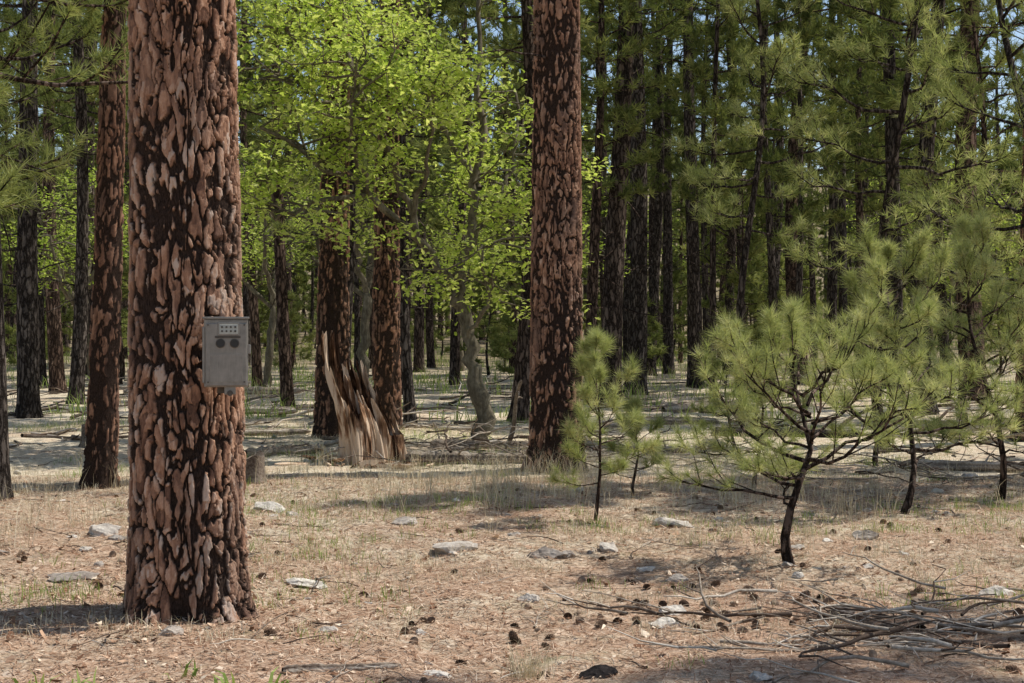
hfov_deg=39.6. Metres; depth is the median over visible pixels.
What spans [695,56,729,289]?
pine tree
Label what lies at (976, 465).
fallen log
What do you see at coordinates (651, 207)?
pine tree
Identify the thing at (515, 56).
pine tree
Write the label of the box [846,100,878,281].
pine tree
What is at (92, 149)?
pine tree
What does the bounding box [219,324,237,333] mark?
sensor window
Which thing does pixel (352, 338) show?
pine tree
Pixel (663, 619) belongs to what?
rock
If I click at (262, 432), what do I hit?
fallen log
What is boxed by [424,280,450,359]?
pine tree
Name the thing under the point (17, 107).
pine tree
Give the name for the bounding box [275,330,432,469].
broken tree stump
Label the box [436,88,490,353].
pine tree
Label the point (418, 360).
pine tree
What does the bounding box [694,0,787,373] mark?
pine tree
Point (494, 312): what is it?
pine tree
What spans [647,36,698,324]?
pine tree
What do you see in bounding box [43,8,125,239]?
pine tree
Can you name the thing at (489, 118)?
pine tree
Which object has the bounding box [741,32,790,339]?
pine tree
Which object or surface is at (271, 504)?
rock
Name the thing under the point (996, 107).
pine tree
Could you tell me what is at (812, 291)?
pine tree
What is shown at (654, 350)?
pine tree
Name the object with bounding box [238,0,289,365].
pine tree
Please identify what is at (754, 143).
pine tree
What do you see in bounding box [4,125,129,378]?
oak tree
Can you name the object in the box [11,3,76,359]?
pine tree
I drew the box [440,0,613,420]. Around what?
pine tree
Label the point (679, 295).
pine tree
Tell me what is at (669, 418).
fallen log
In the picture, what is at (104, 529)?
rock
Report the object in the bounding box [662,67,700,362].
pine tree
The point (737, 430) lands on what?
fallen log
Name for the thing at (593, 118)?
pine tree
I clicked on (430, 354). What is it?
pine tree
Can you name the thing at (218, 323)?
sensor window frame
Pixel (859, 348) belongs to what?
pine sapling
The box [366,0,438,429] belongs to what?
pine tree
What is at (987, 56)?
pine tree
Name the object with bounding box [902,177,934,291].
pine tree
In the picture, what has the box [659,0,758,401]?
pine tree
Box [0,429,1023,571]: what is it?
tall dry grass
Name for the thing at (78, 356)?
pine tree
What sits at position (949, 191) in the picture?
pine tree
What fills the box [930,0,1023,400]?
pine tree
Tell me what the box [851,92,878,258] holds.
pine tree
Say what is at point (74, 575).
rock
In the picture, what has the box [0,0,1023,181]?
sky
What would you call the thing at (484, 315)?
pine tree
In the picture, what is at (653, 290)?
pine tree
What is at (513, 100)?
pine tree
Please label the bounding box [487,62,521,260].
pine tree
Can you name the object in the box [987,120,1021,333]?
pine tree
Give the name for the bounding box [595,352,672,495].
pine sapling
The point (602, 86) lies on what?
pine tree
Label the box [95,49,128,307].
pine tree
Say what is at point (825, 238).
pine tree
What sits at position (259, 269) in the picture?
pine tree
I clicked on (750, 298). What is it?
pine tree
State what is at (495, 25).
pine tree
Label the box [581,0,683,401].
pine tree
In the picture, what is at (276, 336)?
pine tree
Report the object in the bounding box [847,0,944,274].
pine tree
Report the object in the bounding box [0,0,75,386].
pine tree
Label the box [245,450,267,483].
tree stump
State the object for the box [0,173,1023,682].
ground
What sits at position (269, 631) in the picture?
pine cones
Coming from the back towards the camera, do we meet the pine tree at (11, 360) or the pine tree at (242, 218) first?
the pine tree at (242, 218)
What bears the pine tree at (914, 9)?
on the ground at (60, 449)
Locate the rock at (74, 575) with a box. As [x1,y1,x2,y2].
[47,571,98,581]
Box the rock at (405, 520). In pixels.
[392,516,417,525]
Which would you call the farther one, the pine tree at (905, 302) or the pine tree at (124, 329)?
the pine tree at (905, 302)
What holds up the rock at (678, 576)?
on the ground at (60, 449)
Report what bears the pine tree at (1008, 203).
on the ground at (60, 449)
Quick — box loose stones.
[0,429,1018,682]
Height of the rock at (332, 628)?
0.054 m
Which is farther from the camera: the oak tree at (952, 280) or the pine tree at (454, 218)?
the pine tree at (454, 218)
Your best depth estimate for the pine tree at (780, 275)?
68.15 m
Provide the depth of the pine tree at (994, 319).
68.26 m
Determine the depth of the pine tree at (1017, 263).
65.65 m
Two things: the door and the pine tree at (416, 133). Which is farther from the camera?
the pine tree at (416, 133)
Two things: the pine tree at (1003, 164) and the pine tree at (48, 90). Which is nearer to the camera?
the pine tree at (48, 90)
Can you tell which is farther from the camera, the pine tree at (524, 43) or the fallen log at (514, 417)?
the pine tree at (524, 43)
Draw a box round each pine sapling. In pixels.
[542,324,665,521]
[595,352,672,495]
[650,285,971,564]
[688,318,754,449]
[702,343,817,487]
[795,215,1023,514]
[823,281,951,465]
[873,206,1023,499]
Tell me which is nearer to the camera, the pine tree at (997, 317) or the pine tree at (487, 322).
the pine tree at (997, 317)
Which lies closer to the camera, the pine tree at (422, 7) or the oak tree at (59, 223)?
the pine tree at (422, 7)
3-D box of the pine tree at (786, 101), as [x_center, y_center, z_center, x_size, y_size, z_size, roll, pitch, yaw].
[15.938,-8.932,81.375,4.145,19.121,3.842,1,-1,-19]
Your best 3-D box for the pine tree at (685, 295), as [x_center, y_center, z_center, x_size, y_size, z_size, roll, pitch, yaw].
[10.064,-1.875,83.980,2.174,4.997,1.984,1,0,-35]
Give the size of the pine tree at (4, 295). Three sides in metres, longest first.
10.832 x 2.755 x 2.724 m
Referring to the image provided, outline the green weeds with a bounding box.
[12,659,382,682]
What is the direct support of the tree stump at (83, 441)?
on the ground at (60, 449)
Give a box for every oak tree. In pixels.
[1,128,128,362]
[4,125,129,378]
[16,161,76,278]
[236,0,612,439]
[241,117,319,386]
[246,83,460,377]
[262,167,366,265]
[412,168,518,370]
[467,122,629,276]
[582,175,686,274]
[700,218,783,272]
[824,129,953,281]
[901,162,1021,302]
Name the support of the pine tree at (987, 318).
on the ground at (60, 449)
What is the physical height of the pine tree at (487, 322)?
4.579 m
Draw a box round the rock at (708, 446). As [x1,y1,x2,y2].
[695,438,726,451]
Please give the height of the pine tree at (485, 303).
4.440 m
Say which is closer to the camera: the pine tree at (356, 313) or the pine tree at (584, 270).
the pine tree at (356, 313)
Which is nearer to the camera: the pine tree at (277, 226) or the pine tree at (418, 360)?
the pine tree at (277, 226)
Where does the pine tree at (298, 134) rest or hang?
on the ground at (60, 449)
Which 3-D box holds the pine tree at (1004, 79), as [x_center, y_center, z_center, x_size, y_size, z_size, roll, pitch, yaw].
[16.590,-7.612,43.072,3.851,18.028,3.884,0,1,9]
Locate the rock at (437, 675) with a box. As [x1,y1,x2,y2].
[423,670,451,677]
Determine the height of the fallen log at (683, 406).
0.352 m
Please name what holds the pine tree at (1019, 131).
on the ground at (60, 449)
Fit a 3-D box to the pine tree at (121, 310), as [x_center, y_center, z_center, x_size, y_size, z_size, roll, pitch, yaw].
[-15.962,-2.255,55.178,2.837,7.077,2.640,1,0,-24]
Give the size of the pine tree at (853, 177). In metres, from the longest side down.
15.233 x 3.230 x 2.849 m
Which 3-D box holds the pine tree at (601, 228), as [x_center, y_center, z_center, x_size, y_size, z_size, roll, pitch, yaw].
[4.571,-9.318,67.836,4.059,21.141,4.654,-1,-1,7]
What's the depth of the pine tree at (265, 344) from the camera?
87.43 m
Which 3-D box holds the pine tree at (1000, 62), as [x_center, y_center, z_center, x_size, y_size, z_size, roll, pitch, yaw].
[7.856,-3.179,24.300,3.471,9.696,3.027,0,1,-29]
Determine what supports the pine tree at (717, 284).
on the ground at (60, 449)
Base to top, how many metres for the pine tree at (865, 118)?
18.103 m
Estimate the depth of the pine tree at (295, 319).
53.72 m
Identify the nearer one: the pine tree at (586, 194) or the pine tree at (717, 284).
the pine tree at (717, 284)
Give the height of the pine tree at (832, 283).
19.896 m
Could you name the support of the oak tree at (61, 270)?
on the ground at (60, 449)
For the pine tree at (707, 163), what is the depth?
75.75 m
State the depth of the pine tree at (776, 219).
54.73 m
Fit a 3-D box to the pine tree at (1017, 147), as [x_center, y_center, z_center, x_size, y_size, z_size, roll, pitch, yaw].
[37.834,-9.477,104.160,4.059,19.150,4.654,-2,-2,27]
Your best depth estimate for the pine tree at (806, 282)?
64.62 m
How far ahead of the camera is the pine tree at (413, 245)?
100.78 m
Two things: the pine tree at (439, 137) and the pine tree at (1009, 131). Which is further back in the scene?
the pine tree at (1009, 131)
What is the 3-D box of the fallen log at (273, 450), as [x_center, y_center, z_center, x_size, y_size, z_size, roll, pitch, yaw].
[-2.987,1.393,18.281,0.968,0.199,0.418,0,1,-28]
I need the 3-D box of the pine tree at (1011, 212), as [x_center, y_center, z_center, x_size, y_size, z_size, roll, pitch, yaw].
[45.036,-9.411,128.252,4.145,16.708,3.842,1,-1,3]
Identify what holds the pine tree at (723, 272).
on the ground at (60, 449)
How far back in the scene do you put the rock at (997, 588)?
8.74 m
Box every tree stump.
[78,424,85,447]
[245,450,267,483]
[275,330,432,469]
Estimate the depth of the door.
7.60 m
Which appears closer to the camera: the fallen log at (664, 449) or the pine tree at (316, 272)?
the fallen log at (664, 449)
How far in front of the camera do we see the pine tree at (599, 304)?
79.69 m
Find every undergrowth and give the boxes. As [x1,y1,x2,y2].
[6,340,1016,423]
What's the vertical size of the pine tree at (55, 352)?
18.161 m
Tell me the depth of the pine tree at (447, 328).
117.00 m
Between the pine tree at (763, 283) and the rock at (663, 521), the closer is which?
the rock at (663, 521)
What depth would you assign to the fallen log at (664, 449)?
18.36 m
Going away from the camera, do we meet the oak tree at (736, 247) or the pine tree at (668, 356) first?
the pine tree at (668, 356)
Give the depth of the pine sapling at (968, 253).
13.76 m
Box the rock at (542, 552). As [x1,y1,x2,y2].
[527,546,567,558]
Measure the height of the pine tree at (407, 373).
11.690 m
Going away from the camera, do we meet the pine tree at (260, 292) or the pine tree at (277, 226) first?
the pine tree at (277, 226)
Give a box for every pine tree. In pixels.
[0,0,39,233]
[0,0,65,358]
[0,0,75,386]
[0,0,76,500]
[0,0,103,212]
[0,0,128,392]
[0,0,128,418]
[0,0,129,223]
[0,8,19,357]
[0,149,73,357]
[1,34,43,257]
[2,0,128,404]
[2,146,16,330]
[7,295,47,365]
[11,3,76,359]
[38,0,127,374]
[40,18,94,355]
[41,0,128,339]
[41,47,98,355]
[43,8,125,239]
[44,245,74,351]
[56,147,71,305]
[62,22,128,384]
[63,124,97,290]
[64,265,127,334]
[79,0,126,488]
[94,12,128,358]
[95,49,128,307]
[121,206,128,346]
[121,226,129,378]
[121,265,127,342]
[122,0,259,625]
[235,0,293,386]
[235,0,324,406]
[236,0,271,295]
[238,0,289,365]
[241,57,295,350]
[241,120,263,327]
[241,193,256,291]
[252,3,319,363]
[254,18,294,346]
[257,240,269,312]
[257,247,297,342]
[258,298,274,352]
[259,87,318,287]
[264,0,447,366]
[267,117,314,344]
[272,289,315,370]
[282,0,374,322]
[282,14,319,279]
[291,168,318,355]
[295,176,314,323]
[296,118,321,313]
[297,272,316,335]
[304,277,317,348]
[311,0,349,438]
[349,0,483,422]
[350,246,369,357]
[351,292,360,352]
[352,35,374,371]
[352,242,366,335]
[353,0,461,343]
[353,56,366,350]
[354,0,466,394]
[355,91,373,368]
[360,59,430,230]
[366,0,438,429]
[368,4,453,315]
[378,0,473,372]
[410,4,480,367]
[410,300,425,344]
[410,301,437,348]
[411,168,438,284]
[412,131,428,273]
[414,0,524,384]
[414,29,466,348]
[415,161,452,336]
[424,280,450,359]
[429,6,496,246]
[435,125,476,275]
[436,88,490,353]
[439,24,490,317]
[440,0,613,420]
[442,133,450,332]
[453,0,525,373]
[460,250,514,374]
[472,22,502,339]
[474,284,500,336]
[474,304,494,328]
[476,0,588,473]
[477,61,524,360]
[480,97,523,312]
[483,238,523,375]
[484,0,532,326]
[486,85,514,335]
[486,248,518,364]
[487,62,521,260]
[488,0,596,252]
[489,304,504,350]
[504,0,617,214]
[580,0,677,404]
[580,0,721,394]
[580,1,657,305]
[580,80,607,281]
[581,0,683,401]
[581,9,629,327]
[581,294,586,332]
[582,39,615,349]
[582,108,592,336]
[582,128,624,272]
[582,129,592,231]
[582,146,598,315]
[597,295,600,330]
[597,300,600,331]
[600,0,671,378]
[605,0,707,366]
[605,0,709,375]
[622,292,668,369]
[626,71,676,268]
[628,0,709,373]
[642,0,756,387]
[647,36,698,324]
[657,256,686,360]
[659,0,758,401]
[662,0,742,379]
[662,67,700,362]
[665,0,864,418]
[672,44,719,264]
[672,140,686,319]
[672,196,686,329]
[673,190,735,353]
[673,271,686,345]
[678,142,719,306]
[683,121,736,288]
[693,8,786,343]
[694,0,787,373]
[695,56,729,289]
[697,0,758,364]
[700,136,792,382]
[716,176,746,289]
[718,0,841,339]
[720,0,880,379]
[722,0,811,386]
[729,270,766,351]
[734,233,780,344]
[736,66,774,345]
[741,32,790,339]
[746,254,766,327]
[747,255,787,353]
[748,0,852,396]
[751,86,805,352]
[760,121,786,259]
[764,245,787,342]
[771,0,849,359]
[772,22,821,246]
[775,0,1023,453]
[783,137,827,304]
[788,0,874,364]
[790,0,884,372]
[802,263,825,347]
[803,76,855,275]
[803,254,826,312]
[803,273,825,338]
[803,278,820,340]
[806,0,901,384]
[807,144,827,318]
[812,0,959,388]
[816,4,917,363]
[816,22,876,264]
[817,252,823,303]
[821,269,838,315]
[824,114,874,310]
[825,0,967,403]
[828,117,878,319]
[837,295,870,358]
[839,0,1023,414]
[842,17,919,239]
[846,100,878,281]
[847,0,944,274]
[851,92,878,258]
[864,0,993,378]
[878,12,954,356]
[880,278,910,351]
[883,4,953,351]
[886,0,1023,306]
[888,0,1023,419]
[900,148,914,269]
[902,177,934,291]
[903,231,929,307]
[910,108,954,334]
[917,0,1014,309]
[929,222,956,350]
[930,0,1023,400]
[930,113,953,264]
[936,16,995,313]
[942,168,954,344]
[949,17,1023,441]
[952,44,1007,340]
[977,4,1021,334]
[977,102,995,341]
[978,110,1002,309]
[981,211,1018,374]
[982,300,998,349]
[983,251,1008,352]
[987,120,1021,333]
[989,107,1003,226]
[991,59,1023,251]
[992,155,1019,265]
[998,1,1023,194]
[998,214,1021,332]
[1003,101,1023,239]
[1004,147,1020,292]
[1005,169,1022,298]
[1007,59,1023,176]
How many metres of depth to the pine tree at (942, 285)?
39.95 m
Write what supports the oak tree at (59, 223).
on the ground at (60, 449)
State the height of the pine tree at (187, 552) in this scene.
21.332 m
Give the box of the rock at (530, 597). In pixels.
[517,593,539,602]
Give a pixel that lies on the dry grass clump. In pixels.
(530, 671)
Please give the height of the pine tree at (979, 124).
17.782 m
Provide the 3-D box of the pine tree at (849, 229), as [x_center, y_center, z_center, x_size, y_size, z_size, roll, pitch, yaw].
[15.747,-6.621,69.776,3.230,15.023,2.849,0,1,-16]
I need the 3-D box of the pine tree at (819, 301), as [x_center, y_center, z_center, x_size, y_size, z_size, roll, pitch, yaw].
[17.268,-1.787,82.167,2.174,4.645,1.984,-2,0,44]
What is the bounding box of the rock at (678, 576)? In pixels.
[665,573,689,582]
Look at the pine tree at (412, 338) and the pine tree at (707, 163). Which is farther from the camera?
the pine tree at (412, 338)
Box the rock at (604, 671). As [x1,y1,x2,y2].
[579,664,617,679]
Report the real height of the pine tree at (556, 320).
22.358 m
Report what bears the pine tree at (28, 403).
on the ground at (60, 449)
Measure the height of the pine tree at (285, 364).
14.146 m
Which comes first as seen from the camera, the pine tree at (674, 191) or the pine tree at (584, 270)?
the pine tree at (674, 191)
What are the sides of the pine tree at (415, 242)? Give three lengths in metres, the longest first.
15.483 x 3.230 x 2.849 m
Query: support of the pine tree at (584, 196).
on the ground at (60, 449)
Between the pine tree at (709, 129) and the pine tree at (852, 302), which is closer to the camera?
the pine tree at (852, 302)
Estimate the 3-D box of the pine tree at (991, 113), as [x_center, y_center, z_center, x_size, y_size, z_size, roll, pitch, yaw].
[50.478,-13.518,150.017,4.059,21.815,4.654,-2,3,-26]
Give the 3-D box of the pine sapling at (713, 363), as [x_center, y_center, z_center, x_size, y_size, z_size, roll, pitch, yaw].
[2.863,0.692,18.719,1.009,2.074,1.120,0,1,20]
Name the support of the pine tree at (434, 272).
on the ground at (60, 449)
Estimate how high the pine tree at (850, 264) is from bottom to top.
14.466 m
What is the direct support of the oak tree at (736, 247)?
on the ground at (60, 449)
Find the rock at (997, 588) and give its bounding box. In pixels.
[979,585,1015,596]
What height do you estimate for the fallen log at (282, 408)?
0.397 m
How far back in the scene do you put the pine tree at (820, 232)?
76.26 m
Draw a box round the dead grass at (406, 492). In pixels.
[0,414,1023,654]
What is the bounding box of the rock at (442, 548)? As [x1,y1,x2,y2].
[432,541,477,554]
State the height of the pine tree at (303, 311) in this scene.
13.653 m
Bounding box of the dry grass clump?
[492,632,572,682]
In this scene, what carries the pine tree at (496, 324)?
on the ground at (60, 449)
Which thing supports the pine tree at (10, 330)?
on the ground at (60, 449)
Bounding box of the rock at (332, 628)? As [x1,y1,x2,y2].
[318,626,337,632]
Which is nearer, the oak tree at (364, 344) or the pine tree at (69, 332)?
the oak tree at (364, 344)
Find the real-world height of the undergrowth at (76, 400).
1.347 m
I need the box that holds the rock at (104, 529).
[88,523,121,536]
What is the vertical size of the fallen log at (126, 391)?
0.425 m
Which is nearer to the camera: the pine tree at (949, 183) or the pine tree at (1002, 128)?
the pine tree at (949, 183)
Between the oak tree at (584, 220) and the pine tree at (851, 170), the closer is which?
the oak tree at (584, 220)
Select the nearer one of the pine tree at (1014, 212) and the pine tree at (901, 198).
the pine tree at (901, 198)
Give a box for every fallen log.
[123,383,302,394]
[244,422,310,435]
[245,396,296,414]
[245,442,318,456]
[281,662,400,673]
[405,447,525,465]
[409,425,528,449]
[502,380,522,448]
[585,439,685,453]
[618,411,717,424]
[653,399,737,412]
[711,424,859,437]
[869,416,1008,429]
[884,447,1023,472]
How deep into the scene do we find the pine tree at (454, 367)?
39.94 m
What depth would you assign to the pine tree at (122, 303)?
63.04 m
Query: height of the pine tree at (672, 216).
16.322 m
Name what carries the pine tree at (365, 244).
on the ground at (60, 449)
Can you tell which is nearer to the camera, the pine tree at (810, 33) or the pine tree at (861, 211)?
the pine tree at (810, 33)
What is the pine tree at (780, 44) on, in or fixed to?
on the ground at (60, 449)
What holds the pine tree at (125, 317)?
on the ground at (60, 449)
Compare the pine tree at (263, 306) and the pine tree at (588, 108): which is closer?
the pine tree at (588, 108)
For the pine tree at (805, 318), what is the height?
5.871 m
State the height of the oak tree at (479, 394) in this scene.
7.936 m
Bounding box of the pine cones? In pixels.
[16,488,1023,682]
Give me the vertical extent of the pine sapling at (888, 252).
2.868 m
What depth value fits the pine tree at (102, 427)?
14.36 m
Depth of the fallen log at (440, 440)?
18.67 m
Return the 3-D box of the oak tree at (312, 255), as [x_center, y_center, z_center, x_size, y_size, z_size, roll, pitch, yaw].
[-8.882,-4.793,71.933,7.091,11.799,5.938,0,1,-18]
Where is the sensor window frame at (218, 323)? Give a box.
[218,323,238,335]
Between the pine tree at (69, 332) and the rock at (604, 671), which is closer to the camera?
the rock at (604, 671)
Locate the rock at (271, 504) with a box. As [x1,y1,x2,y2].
[251,501,284,512]
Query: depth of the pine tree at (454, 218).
80.44 m
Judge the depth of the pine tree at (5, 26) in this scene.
54.60 m
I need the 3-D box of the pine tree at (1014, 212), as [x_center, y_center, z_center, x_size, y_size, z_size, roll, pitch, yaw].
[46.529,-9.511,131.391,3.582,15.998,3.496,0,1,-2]
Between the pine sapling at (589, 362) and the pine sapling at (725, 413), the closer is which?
the pine sapling at (589, 362)
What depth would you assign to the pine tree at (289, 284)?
59.90 m
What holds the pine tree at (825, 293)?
on the ground at (60, 449)
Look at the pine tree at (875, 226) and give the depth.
50.10 m
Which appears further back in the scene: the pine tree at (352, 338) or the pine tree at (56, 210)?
the pine tree at (56, 210)
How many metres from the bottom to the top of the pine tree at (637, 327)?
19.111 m
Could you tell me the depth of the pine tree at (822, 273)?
135.61 m
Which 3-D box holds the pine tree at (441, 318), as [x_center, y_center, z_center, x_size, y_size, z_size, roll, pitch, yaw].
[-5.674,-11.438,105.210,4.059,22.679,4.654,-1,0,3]
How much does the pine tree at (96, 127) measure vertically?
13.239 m
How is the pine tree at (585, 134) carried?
on the ground at (60, 449)
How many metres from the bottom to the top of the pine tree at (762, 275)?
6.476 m
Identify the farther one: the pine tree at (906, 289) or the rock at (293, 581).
the pine tree at (906, 289)
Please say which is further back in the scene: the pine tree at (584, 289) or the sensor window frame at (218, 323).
the pine tree at (584, 289)
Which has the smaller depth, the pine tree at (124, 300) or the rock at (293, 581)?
the rock at (293, 581)
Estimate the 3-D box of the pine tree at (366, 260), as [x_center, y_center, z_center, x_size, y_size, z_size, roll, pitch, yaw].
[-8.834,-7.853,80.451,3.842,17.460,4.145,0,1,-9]
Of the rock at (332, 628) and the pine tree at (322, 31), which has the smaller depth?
the rock at (332, 628)
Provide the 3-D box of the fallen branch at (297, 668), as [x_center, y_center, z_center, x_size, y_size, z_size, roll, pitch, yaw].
[-0.795,1.531,6.698,0.597,0.073,0.052,0,1,-25]
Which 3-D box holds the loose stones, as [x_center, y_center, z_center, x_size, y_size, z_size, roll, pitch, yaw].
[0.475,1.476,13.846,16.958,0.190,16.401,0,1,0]
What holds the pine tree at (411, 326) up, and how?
on the ground at (60, 449)
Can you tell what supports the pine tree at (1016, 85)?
on the ground at (60, 449)
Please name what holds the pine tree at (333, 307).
on the ground at (60, 449)
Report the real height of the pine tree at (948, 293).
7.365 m
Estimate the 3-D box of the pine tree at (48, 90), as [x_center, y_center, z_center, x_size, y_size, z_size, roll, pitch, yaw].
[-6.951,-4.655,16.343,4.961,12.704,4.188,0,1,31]
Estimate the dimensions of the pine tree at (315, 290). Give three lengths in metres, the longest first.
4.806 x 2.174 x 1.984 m
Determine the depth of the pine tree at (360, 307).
70.77 m
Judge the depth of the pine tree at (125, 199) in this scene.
39.77 m
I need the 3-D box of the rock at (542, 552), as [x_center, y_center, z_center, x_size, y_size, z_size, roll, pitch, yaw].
[0.253,1.553,10.317,0.319,0.140,0.210,0,1,-13]
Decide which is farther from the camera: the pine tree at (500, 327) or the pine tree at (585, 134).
the pine tree at (500, 327)
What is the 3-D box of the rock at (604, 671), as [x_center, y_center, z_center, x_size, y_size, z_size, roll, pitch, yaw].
[0.409,1.574,6.729,0.192,0.086,0.138,0,1,0]
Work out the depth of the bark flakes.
8.30 m
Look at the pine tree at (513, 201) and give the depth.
70.52 m
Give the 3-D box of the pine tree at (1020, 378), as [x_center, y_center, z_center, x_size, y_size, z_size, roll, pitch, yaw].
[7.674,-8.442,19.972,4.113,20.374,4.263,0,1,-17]
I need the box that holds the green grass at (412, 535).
[0,409,1023,669]
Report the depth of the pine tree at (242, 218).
105.73 m
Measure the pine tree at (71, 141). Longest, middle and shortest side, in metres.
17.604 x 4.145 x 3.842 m
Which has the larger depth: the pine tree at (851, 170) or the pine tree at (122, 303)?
the pine tree at (851, 170)
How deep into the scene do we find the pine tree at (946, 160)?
78.00 m
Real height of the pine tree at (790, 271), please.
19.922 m
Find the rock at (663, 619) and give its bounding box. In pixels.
[649,617,680,627]
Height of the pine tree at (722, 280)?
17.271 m
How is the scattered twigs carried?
on the ground at (60, 449)
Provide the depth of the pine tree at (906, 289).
89.18 m
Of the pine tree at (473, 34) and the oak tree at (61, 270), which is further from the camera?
the pine tree at (473, 34)
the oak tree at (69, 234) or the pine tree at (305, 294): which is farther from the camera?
the pine tree at (305, 294)
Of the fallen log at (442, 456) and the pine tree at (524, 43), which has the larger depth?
the pine tree at (524, 43)
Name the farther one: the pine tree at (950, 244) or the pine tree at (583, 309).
the pine tree at (583, 309)
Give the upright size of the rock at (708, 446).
0.254 m
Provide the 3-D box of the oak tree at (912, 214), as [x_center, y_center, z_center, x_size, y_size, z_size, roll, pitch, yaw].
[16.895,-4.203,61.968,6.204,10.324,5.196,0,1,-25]
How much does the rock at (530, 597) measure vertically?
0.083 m
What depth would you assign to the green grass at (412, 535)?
11.69 m
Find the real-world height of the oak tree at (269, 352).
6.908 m
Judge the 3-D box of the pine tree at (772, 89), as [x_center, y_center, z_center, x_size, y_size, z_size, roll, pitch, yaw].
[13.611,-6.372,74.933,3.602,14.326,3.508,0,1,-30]
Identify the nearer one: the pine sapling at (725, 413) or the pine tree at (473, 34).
the pine sapling at (725, 413)
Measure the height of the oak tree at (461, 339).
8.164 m
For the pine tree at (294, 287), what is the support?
on the ground at (60, 449)
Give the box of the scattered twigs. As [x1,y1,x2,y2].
[0,367,1023,682]
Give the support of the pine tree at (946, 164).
on the ground at (60, 449)
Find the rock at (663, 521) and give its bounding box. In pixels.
[652,517,697,527]
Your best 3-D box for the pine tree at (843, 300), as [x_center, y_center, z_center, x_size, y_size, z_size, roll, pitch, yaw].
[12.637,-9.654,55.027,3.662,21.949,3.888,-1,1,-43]
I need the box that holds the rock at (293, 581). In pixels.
[286,577,325,588]
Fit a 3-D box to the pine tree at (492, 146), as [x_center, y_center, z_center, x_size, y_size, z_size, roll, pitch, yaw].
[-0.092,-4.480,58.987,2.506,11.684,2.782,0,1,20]
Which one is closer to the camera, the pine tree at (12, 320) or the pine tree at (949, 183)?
the pine tree at (12, 320)
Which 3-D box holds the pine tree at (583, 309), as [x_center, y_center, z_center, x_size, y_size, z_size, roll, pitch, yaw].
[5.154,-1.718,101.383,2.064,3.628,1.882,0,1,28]
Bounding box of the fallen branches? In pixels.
[539,543,1023,682]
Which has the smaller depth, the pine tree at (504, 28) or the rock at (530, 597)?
the rock at (530, 597)
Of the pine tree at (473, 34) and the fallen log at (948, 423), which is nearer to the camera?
the fallen log at (948, 423)
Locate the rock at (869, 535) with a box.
[852,530,879,539]
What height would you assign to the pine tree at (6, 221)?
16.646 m
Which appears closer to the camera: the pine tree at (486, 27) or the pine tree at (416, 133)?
the pine tree at (416, 133)
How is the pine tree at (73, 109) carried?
on the ground at (60, 449)
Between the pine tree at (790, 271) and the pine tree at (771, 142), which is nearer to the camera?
the pine tree at (790, 271)
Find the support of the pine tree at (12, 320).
on the ground at (60, 449)
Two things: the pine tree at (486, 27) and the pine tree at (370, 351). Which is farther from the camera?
the pine tree at (486, 27)
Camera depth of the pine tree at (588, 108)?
71.66 m
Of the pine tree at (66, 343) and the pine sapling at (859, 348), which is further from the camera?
the pine tree at (66, 343)
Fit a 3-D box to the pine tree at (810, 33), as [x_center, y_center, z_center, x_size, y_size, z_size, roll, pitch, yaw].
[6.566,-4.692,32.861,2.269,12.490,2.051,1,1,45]
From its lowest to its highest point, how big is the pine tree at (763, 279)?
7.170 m
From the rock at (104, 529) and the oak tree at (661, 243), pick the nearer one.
the rock at (104, 529)
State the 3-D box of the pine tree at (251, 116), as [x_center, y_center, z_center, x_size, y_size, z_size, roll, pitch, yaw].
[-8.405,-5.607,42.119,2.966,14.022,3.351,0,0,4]
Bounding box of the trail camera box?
[202,317,250,395]
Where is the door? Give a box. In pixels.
[206,323,246,385]
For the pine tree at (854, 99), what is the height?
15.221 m
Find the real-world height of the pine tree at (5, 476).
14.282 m
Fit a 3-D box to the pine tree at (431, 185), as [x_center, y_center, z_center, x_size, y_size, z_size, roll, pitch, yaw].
[-3.832,-7.005,54.633,3.662,16.691,4.116,0,1,-17]
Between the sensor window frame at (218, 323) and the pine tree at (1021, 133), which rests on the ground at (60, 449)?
the pine tree at (1021, 133)
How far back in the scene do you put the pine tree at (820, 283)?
105.20 m
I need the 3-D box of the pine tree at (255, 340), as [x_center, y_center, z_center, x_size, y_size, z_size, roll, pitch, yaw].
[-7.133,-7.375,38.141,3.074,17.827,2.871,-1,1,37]
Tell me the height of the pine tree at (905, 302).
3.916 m
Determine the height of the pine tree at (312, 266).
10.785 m
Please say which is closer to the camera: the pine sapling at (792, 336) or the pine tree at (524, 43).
the pine sapling at (792, 336)
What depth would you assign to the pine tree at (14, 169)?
12.58 m
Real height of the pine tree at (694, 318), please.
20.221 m
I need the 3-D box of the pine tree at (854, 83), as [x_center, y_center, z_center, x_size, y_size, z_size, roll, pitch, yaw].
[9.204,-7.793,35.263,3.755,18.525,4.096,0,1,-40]
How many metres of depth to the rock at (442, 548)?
10.45 m
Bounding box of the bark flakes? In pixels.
[0,477,1023,682]
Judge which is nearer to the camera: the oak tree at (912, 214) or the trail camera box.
the trail camera box
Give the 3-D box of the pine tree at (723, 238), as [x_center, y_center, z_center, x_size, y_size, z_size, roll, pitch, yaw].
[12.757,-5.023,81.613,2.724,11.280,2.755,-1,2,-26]
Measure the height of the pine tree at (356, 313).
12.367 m
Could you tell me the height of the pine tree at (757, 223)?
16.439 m
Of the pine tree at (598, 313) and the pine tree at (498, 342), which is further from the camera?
the pine tree at (598, 313)

